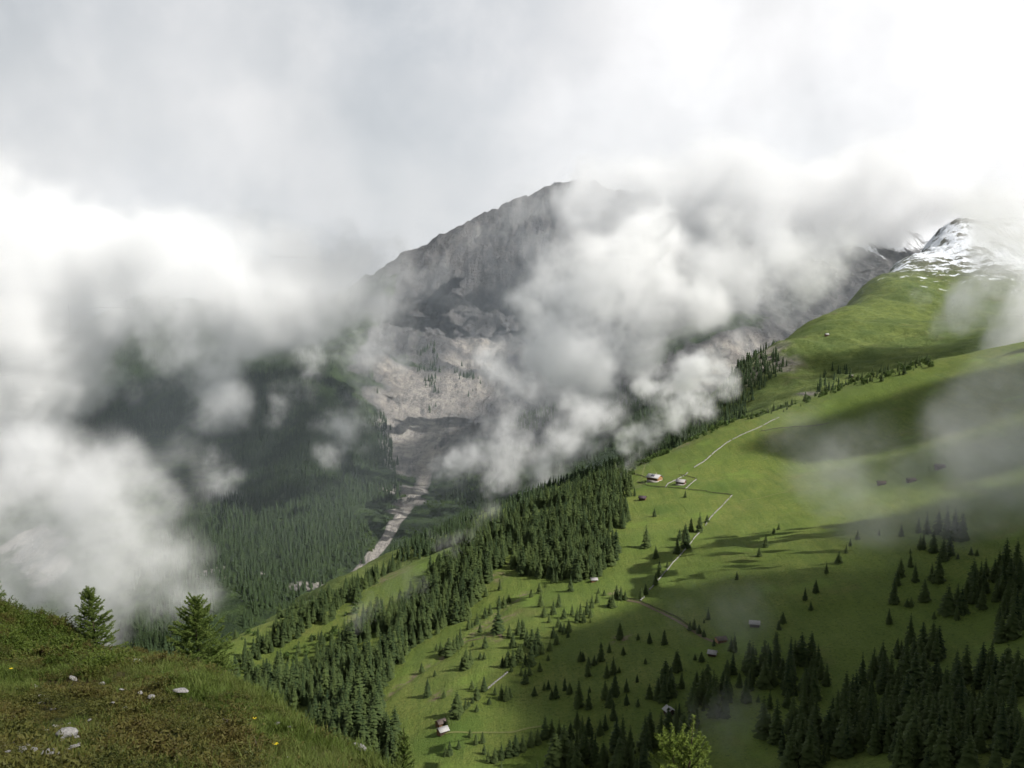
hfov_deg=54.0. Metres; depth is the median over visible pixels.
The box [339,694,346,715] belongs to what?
spruce tree
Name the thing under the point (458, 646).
spruce tree
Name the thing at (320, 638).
young spruces
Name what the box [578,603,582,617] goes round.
spruce tree
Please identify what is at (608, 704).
spruce tree
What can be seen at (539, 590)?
spruce tree
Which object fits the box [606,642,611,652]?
spruce tree
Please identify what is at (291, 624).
spur edge wood
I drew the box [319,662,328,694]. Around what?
spruce tree
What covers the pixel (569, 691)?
spruce tree
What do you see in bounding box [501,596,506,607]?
spruce tree
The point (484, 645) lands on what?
spruce tree
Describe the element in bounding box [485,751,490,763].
spruce tree
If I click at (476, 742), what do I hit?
spruce tree
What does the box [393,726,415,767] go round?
larch tree
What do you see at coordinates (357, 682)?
spruce tree
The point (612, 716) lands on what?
spruce tree
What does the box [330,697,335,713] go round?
spruce tree
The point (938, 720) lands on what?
shaded forest
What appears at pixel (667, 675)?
spruce tree
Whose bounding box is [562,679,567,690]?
spruce tree
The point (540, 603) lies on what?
spruce tree
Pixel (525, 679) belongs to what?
spruce tree
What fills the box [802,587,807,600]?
spruce tree
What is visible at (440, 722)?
hut
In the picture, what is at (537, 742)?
spruce tree
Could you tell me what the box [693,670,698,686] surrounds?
spruce tree
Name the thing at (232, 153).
sky
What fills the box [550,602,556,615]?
spruce tree
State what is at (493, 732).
path
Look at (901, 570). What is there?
spruce tree
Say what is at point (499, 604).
spruce tree
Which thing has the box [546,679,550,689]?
spruce tree
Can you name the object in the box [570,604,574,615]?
spruce tree
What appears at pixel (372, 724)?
spruce tree
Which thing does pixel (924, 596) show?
spruce tree
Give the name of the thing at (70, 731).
stone
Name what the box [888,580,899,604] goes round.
spruce tree
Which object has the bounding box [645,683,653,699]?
spruce tree
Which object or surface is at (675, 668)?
spruce tree
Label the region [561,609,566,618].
spruce tree
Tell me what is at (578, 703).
spruce tree
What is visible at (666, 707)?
hut
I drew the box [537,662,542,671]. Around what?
spruce tree
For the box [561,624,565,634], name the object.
spruce tree
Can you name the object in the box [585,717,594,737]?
spruce tree
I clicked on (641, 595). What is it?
spruce tree
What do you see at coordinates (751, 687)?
spruce tree
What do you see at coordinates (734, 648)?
spruce tree
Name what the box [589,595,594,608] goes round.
spruce tree
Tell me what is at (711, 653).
hut
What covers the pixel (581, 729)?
spruce tree
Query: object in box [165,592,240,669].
larch tree
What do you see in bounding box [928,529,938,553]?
spruce tree
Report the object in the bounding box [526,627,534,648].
spruce tree
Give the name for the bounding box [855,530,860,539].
spruce tree
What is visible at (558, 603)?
spruce tree
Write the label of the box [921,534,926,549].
spruce tree
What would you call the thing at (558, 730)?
spruce tree
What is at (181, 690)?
stone
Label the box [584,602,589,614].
spruce tree
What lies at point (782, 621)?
spruce tree
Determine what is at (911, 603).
spruce tree
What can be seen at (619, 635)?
spruce tree
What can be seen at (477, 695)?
spruce tree
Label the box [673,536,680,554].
spruce tree
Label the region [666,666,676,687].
spruce tree
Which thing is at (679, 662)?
spruce tree
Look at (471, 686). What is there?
spruce tree
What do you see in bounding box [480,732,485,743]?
spruce tree
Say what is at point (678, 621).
path
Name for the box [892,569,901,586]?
spruce tree
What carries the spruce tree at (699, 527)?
on the meadow hill
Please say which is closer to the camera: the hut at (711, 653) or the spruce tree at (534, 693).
the spruce tree at (534, 693)
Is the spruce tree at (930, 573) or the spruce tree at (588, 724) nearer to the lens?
the spruce tree at (588, 724)
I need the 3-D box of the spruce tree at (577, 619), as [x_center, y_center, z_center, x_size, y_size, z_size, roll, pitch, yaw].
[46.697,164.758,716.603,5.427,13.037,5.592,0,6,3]
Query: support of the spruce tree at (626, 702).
on the meadow hill
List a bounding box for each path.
[445,725,541,733]
[468,633,501,640]
[627,599,714,641]
[741,490,796,500]
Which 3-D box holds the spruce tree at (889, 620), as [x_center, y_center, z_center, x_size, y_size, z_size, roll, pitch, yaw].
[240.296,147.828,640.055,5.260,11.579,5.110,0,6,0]
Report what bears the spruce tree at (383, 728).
on the meadow hill
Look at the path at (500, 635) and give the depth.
730.46 m
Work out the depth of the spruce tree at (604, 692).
590.13 m
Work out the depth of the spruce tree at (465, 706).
613.00 m
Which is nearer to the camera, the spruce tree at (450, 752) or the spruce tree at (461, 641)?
the spruce tree at (450, 752)
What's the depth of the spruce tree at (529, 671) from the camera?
638.51 m
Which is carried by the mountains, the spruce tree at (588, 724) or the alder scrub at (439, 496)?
the alder scrub at (439, 496)
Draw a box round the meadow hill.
[195,342,1023,767]
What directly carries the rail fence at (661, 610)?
on the meadow hill
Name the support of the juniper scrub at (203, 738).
on the grassy knoll
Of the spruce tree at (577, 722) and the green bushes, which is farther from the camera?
the green bushes
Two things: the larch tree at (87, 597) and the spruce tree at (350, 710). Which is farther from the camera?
the spruce tree at (350, 710)
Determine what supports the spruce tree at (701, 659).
on the meadow hill
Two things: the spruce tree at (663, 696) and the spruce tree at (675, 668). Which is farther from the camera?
the spruce tree at (675, 668)
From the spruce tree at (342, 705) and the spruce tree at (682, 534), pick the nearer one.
the spruce tree at (342, 705)
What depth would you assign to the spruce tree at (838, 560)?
743.09 m
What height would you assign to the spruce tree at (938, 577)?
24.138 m
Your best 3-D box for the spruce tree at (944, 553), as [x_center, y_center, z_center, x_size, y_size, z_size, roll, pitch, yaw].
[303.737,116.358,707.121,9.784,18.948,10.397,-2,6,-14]
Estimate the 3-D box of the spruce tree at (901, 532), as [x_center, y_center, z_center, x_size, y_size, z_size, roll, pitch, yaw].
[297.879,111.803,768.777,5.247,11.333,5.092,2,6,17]
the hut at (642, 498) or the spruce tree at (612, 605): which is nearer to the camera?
the spruce tree at (612, 605)
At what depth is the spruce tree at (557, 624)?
711.95 m
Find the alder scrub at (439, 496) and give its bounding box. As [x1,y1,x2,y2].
[197,470,496,582]
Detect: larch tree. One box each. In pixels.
[0,578,5,596]
[69,586,128,649]
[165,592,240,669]
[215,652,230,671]
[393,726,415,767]
[648,714,711,767]
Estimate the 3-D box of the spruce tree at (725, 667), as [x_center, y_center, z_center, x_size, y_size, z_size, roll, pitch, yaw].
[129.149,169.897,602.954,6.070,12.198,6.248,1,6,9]
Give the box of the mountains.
[0,178,927,656]
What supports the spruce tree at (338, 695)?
on the meadow hill
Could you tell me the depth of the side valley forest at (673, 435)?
1991.33 m
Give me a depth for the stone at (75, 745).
8.42 m
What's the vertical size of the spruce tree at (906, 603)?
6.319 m
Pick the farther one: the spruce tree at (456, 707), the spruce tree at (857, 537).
the spruce tree at (857, 537)
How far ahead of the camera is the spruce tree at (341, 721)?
630.14 m
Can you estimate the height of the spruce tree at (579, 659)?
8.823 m
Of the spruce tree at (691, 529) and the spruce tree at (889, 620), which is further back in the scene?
the spruce tree at (691, 529)
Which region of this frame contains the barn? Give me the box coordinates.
[675,479,685,484]
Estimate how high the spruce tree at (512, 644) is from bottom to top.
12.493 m
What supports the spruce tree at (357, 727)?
on the meadow hill
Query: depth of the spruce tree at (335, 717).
636.75 m
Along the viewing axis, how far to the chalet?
1099.18 m
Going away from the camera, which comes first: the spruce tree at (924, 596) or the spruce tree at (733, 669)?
the spruce tree at (733, 669)
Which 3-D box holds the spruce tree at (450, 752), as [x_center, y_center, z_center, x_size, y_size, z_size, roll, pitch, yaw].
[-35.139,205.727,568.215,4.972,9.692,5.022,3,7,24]
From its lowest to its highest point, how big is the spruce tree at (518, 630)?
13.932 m
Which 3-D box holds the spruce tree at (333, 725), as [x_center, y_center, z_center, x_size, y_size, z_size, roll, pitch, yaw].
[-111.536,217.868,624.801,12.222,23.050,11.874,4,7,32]
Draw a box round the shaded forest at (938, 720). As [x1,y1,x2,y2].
[500,538,1023,767]
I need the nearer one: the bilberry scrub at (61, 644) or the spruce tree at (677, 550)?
the bilberry scrub at (61, 644)
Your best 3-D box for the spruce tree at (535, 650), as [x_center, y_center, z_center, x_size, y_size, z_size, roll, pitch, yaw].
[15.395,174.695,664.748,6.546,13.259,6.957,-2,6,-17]
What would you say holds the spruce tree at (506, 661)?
on the meadow hill
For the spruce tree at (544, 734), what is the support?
on the meadow hill
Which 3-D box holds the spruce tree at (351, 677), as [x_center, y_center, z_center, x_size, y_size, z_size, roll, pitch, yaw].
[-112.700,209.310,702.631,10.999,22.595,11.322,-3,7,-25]
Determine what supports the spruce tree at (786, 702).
on the meadow hill
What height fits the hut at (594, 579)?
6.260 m
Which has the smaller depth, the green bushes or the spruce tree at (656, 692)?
the spruce tree at (656, 692)
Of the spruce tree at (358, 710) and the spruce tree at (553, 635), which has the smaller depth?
the spruce tree at (358, 710)
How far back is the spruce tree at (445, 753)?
567.74 m
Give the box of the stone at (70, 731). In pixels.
[55,727,77,736]
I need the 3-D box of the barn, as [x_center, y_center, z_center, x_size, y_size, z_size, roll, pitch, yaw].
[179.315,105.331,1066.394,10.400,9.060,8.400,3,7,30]
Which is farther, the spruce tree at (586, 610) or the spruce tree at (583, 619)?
the spruce tree at (586, 610)
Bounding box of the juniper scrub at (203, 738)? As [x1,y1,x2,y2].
[0,661,280,767]
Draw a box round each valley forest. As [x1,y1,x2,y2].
[45,315,700,655]
[390,339,851,560]
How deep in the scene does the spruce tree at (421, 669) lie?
700.84 m
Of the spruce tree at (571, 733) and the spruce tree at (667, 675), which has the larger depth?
the spruce tree at (667, 675)
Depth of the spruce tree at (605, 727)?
559.35 m
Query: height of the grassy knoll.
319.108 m
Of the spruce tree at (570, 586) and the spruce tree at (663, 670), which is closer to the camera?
the spruce tree at (663, 670)
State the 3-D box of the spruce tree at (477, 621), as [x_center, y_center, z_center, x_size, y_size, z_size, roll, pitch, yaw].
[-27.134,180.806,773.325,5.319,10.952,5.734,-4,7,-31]
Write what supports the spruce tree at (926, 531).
on the meadow hill
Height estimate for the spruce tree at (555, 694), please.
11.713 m
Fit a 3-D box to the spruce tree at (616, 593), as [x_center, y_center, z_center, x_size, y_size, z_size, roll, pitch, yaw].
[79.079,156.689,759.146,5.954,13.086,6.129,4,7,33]
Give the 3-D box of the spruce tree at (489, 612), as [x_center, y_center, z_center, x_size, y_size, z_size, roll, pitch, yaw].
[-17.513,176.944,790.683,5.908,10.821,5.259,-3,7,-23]
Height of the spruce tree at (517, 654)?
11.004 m
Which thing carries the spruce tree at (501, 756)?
on the meadow hill
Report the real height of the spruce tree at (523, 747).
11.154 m
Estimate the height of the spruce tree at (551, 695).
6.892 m
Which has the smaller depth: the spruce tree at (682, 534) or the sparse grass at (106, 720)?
the sparse grass at (106, 720)
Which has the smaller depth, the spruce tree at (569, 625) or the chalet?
the spruce tree at (569, 625)
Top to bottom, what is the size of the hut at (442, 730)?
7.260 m
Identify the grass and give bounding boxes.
[0,601,403,767]
[5,675,276,767]
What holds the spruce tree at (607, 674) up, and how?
on the meadow hill
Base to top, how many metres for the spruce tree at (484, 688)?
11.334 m
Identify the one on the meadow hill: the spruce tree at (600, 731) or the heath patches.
the spruce tree at (600, 731)
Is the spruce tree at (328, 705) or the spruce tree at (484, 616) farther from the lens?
the spruce tree at (484, 616)
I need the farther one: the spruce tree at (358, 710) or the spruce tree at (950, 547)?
the spruce tree at (950, 547)
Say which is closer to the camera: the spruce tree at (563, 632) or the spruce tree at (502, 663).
the spruce tree at (502, 663)
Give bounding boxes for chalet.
[646,473,662,481]
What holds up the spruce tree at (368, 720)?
on the meadow hill
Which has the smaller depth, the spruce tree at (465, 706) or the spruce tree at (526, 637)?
the spruce tree at (465, 706)
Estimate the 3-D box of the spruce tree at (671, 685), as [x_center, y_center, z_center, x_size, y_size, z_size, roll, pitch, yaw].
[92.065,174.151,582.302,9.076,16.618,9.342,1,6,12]
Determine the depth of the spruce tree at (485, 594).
840.93 m
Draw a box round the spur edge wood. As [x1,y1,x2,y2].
[228,516,492,676]
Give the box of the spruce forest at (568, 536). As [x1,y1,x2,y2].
[238,461,635,767]
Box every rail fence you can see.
[627,598,701,633]
[637,481,731,494]
[759,422,828,431]
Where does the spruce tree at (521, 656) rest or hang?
on the meadow hill
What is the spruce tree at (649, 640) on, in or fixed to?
on the meadow hill
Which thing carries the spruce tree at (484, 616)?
on the meadow hill
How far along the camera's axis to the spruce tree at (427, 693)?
649.95 m
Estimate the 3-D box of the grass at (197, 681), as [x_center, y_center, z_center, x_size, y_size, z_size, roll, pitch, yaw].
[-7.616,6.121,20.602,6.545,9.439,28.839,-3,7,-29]
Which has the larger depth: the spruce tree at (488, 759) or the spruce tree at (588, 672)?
the spruce tree at (588, 672)
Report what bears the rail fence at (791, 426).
on the meadow hill
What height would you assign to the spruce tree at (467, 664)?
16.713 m
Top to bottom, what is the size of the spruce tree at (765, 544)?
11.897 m
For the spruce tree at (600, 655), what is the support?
on the meadow hill
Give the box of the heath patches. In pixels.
[0,600,371,767]
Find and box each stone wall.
[488,671,507,688]
[657,532,699,579]
[694,417,778,467]
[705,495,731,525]
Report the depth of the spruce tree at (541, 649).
665.41 m
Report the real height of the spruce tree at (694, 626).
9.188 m
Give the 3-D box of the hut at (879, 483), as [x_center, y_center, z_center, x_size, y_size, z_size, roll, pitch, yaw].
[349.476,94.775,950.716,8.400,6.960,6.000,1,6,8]
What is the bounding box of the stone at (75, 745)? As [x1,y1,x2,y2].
[69,744,79,747]
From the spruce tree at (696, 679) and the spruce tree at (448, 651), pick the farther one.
the spruce tree at (448, 651)
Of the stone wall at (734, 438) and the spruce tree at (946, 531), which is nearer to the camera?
the spruce tree at (946, 531)
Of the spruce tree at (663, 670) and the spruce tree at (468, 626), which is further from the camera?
the spruce tree at (468, 626)
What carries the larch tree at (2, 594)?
on the grassy knoll
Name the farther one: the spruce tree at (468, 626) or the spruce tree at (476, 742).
the spruce tree at (468, 626)
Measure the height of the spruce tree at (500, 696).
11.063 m
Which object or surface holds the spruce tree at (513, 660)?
on the meadow hill
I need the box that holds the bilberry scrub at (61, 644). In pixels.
[0,595,141,679]
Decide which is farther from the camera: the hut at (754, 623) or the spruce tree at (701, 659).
the hut at (754, 623)
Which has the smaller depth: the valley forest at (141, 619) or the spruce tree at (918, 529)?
the spruce tree at (918, 529)
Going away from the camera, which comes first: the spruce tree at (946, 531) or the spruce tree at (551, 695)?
the spruce tree at (551, 695)
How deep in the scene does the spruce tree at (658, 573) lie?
793.87 m
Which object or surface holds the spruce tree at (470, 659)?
on the meadow hill
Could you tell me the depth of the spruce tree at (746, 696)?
566.20 m
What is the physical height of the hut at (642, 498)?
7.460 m
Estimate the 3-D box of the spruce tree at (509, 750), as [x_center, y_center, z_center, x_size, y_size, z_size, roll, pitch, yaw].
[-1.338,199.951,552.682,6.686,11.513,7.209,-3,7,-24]
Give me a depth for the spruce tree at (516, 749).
551.43 m
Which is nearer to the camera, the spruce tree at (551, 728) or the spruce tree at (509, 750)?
the spruce tree at (509, 750)
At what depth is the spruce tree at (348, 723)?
620.33 m
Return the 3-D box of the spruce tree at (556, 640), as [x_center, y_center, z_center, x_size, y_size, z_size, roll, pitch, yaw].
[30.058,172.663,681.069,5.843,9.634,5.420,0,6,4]
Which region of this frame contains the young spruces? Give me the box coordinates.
[219,353,932,673]
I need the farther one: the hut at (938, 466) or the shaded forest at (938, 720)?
the hut at (938, 466)
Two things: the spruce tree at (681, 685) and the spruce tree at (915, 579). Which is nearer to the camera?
the spruce tree at (681, 685)
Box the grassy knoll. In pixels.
[0,612,354,766]
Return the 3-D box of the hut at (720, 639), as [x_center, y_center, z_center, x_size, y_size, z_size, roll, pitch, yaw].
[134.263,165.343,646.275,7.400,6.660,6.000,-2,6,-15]
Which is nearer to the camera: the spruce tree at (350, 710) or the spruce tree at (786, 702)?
the spruce tree at (786, 702)
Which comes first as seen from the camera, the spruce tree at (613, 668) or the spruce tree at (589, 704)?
the spruce tree at (589, 704)
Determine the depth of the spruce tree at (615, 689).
591.66 m
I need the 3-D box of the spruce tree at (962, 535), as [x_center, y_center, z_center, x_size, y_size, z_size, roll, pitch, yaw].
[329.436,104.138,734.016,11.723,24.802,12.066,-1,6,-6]
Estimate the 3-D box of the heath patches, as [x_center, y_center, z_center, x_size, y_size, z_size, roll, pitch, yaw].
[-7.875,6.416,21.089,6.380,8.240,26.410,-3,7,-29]
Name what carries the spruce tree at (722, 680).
on the meadow hill
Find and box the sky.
[0,0,1023,323]
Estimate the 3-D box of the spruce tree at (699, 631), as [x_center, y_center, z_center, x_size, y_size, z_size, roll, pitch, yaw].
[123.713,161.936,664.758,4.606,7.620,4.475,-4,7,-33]
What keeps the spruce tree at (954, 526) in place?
on the meadow hill
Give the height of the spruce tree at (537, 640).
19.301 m
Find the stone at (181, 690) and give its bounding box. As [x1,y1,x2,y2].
[173,688,188,692]
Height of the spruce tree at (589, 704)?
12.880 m
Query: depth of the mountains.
3616.06 m
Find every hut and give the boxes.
[435,718,445,727]
[435,725,449,736]
[590,577,597,582]
[638,495,646,500]
[662,704,674,715]
[707,649,717,656]
[714,636,727,643]
[749,620,760,627]
[876,480,886,485]
[906,478,916,482]
[933,464,945,469]
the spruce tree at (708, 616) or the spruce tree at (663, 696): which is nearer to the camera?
the spruce tree at (663, 696)
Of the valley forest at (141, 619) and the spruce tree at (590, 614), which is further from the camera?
the valley forest at (141, 619)
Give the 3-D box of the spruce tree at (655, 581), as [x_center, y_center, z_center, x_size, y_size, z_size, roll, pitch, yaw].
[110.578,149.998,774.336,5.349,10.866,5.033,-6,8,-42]
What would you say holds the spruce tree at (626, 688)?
on the meadow hill
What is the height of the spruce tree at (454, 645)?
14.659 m
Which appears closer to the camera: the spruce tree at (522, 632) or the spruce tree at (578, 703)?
the spruce tree at (578, 703)
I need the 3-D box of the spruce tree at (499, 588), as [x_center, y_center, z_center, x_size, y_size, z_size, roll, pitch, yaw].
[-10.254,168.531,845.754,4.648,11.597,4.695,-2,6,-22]
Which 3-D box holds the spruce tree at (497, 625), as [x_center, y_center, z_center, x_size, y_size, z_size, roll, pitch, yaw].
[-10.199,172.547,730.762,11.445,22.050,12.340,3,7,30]
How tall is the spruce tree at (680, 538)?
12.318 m
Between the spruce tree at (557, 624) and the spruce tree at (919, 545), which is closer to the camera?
the spruce tree at (557, 624)
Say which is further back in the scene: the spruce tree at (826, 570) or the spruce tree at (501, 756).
the spruce tree at (826, 570)
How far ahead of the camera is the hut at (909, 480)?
931.32 m
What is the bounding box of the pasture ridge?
[266,216,1023,622]
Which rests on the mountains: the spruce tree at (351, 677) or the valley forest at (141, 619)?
the valley forest at (141, 619)
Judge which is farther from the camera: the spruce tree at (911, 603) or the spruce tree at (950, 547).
the spruce tree at (950, 547)
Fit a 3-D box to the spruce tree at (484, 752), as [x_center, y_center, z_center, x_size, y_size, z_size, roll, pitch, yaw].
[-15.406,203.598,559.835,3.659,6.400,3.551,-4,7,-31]
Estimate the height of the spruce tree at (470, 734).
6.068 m
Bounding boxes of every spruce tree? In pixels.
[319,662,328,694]
[324,701,331,720]
[328,706,339,731]
[329,718,336,735]
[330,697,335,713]
[334,686,340,708]
[336,709,344,731]
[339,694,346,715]
[341,701,354,734]
[342,676,352,703]
[344,713,353,736]
[348,669,354,692]
[351,670,365,703]
[351,698,365,729]
[352,721,360,736]
[365,707,380,743]
[366,700,378,724]
[370,689,382,729]
[378,712,386,744]
[383,706,402,742]
[419,664,424,672]
[423,678,431,698]
[438,642,442,654]
[441,636,454,657]
[443,746,446,757]
[446,740,453,756]
[448,690,464,719]
[452,635,456,652]
[455,635,460,650]
[458,628,463,646]
[460,648,471,670]
[463,697,467,709]
[465,619,470,630]
[467,729,472,737]
[468,649,473,664]
[469,680,473,689]
[473,614,479,624]
[473,687,480,700]
[473,734,478,745]
[480,677,488,691]
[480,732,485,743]
[481,636,488,648]
[481,745,486,754]
[482,607,488,618]
[483,588,488,596]
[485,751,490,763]
[487,605,492,615]
[490,610,505,635]
[490,747,498,763]
[496,596,501,609]
[497,579,501,590]
[497,743,505,760]
[498,683,503,700]
[500,656,503,667]
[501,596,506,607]
[502,685,511,701]
[503,649,510,668]
[503,738,513,757]
[506,623,511,637]
[509,633,516,648]
[509,650,516,667]
[511,733,520,756]
[514,619,520,635]
[515,646,519,658]
[517,646,524,662]
[519,620,528,639]
[519,735,526,752]
[520,668,528,684]
[523,631,528,645]
[525,644,536,667]
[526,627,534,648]
[526,729,534,747]
[527,663,532,676]
[530,628,543,651]
[531,686,537,696]
[532,639,539,657]
[534,729,541,745]
[536,583,542,593]
[537,593,543,606]
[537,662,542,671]
[539,642,544,654]
[539,717,549,740]
[540,606,547,617]
[546,640,551,651]
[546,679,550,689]
[549,690,553,699]
[549,719,554,737]
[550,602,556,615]
[550,627,555,638]
[552,632,559,644]
[553,683,559,699]
[555,593,561,607]
[555,617,559,627]
[556,719,561,738]
[558,622,562,631]
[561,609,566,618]
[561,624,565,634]
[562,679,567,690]
[565,621,572,633]
[566,684,572,694]
[567,575,573,591]
[567,721,574,741]
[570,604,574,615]
[573,681,584,709]
[573,711,580,729]
[574,608,580,622]
[577,649,581,661]
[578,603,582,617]
[578,716,585,738]
[581,610,586,622]
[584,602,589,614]
[584,658,591,676]
[585,690,592,710]
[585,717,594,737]
[587,607,592,617]
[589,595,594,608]
[591,654,597,665]
[596,646,604,661]
[596,719,604,736]
[600,681,608,699]
[602,715,608,730]
[603,662,609,678]
[604,689,614,708]
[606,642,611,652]
[609,593,617,608]
[609,656,616,674]
[609,701,616,721]
[610,672,620,697]
[614,585,618,598]
[615,623,623,640]
[617,587,622,600]
[623,678,629,692]
[624,694,629,705]
[638,587,643,598]
[640,524,651,548]
[643,584,648,594]
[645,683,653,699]
[647,631,652,643]
[652,546,657,558]
[652,573,657,584]
[653,676,661,701]
[656,565,661,576]
[657,674,670,703]
[659,658,669,681]
[660,630,668,645]
[665,669,669,683]
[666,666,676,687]
[667,672,677,698]
[671,649,682,671]
[672,652,680,673]
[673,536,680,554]
[677,529,682,540]
[677,673,684,688]
[680,525,690,548]
[681,524,689,537]
[687,622,691,630]
[688,519,693,532]
[692,619,696,629]
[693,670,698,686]
[695,512,703,532]
[696,624,701,633]
[698,652,705,662]
[705,609,710,619]
[719,672,724,692]
[722,658,730,675]
[727,637,732,651]
[730,653,737,674]
[731,635,737,652]
[735,673,742,687]
[739,675,751,703]
[748,673,754,691]
[756,547,761,556]
[762,536,768,547]
[766,690,773,708]
[779,612,786,624]
[781,687,791,708]
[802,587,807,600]
[812,582,819,593]
[824,563,828,573]
[835,552,843,564]
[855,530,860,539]
[885,608,892,624]
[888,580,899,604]
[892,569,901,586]
[894,559,905,578]
[898,524,903,536]
[904,598,908,606]
[907,553,913,567]
[909,596,913,607]
[911,563,919,582]
[915,518,921,533]
[917,535,922,549]
[917,578,931,602]
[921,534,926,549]
[922,511,931,534]
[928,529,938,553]
[928,564,934,580]
[930,509,943,534]
[930,551,945,584]
[935,538,949,562]
[940,505,951,538]
[946,508,959,541]
[946,536,954,557]
[954,511,969,542]
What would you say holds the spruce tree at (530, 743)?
on the meadow hill
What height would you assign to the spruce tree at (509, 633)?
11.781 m
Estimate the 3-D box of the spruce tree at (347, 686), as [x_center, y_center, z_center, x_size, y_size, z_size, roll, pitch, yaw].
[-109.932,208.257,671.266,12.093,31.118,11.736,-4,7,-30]
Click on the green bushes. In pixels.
(634, 464)
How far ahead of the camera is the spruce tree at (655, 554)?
836.72 m
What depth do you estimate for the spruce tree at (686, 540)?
848.89 m
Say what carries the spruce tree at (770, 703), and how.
on the meadow hill
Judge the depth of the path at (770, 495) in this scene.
983.04 m
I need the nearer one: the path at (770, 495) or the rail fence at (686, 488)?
the path at (770, 495)
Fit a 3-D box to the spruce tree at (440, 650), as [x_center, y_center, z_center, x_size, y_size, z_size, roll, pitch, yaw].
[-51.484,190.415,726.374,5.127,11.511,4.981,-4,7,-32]
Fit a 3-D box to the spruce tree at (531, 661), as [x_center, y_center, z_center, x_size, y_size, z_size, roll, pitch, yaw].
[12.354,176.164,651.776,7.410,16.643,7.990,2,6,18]
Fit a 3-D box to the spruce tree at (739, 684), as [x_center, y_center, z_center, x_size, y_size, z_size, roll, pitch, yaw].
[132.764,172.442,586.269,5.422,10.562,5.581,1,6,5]
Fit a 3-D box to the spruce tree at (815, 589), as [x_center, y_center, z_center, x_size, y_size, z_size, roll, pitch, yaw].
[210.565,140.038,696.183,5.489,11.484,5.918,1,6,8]
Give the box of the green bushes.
[220,355,934,673]
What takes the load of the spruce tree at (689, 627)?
on the meadow hill
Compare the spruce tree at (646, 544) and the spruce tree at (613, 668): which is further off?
the spruce tree at (646, 544)
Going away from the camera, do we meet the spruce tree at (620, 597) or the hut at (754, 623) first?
the hut at (754, 623)
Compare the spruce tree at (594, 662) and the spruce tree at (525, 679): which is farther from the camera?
the spruce tree at (594, 662)
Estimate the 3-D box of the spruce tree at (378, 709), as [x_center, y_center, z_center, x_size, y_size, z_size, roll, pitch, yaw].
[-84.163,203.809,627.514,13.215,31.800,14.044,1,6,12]
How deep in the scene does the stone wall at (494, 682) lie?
639.64 m
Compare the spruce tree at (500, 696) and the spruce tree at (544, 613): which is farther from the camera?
the spruce tree at (544, 613)
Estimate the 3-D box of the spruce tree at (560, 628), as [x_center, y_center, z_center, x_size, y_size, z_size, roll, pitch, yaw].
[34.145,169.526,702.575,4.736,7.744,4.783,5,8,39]
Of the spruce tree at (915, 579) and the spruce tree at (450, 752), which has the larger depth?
the spruce tree at (915, 579)
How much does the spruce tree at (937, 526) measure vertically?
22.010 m
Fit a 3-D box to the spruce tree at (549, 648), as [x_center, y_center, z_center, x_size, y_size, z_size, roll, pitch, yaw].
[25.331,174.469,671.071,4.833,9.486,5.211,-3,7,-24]
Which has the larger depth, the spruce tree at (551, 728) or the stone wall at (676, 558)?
the stone wall at (676, 558)
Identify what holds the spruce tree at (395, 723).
on the meadow hill
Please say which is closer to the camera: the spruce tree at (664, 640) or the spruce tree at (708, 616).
the spruce tree at (664, 640)
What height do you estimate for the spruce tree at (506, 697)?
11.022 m
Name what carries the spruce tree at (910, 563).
on the meadow hill
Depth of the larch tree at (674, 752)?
13.57 m
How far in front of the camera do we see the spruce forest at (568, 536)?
849.95 m
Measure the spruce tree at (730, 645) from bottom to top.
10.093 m
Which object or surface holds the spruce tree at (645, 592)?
on the meadow hill
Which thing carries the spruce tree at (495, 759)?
on the meadow hill

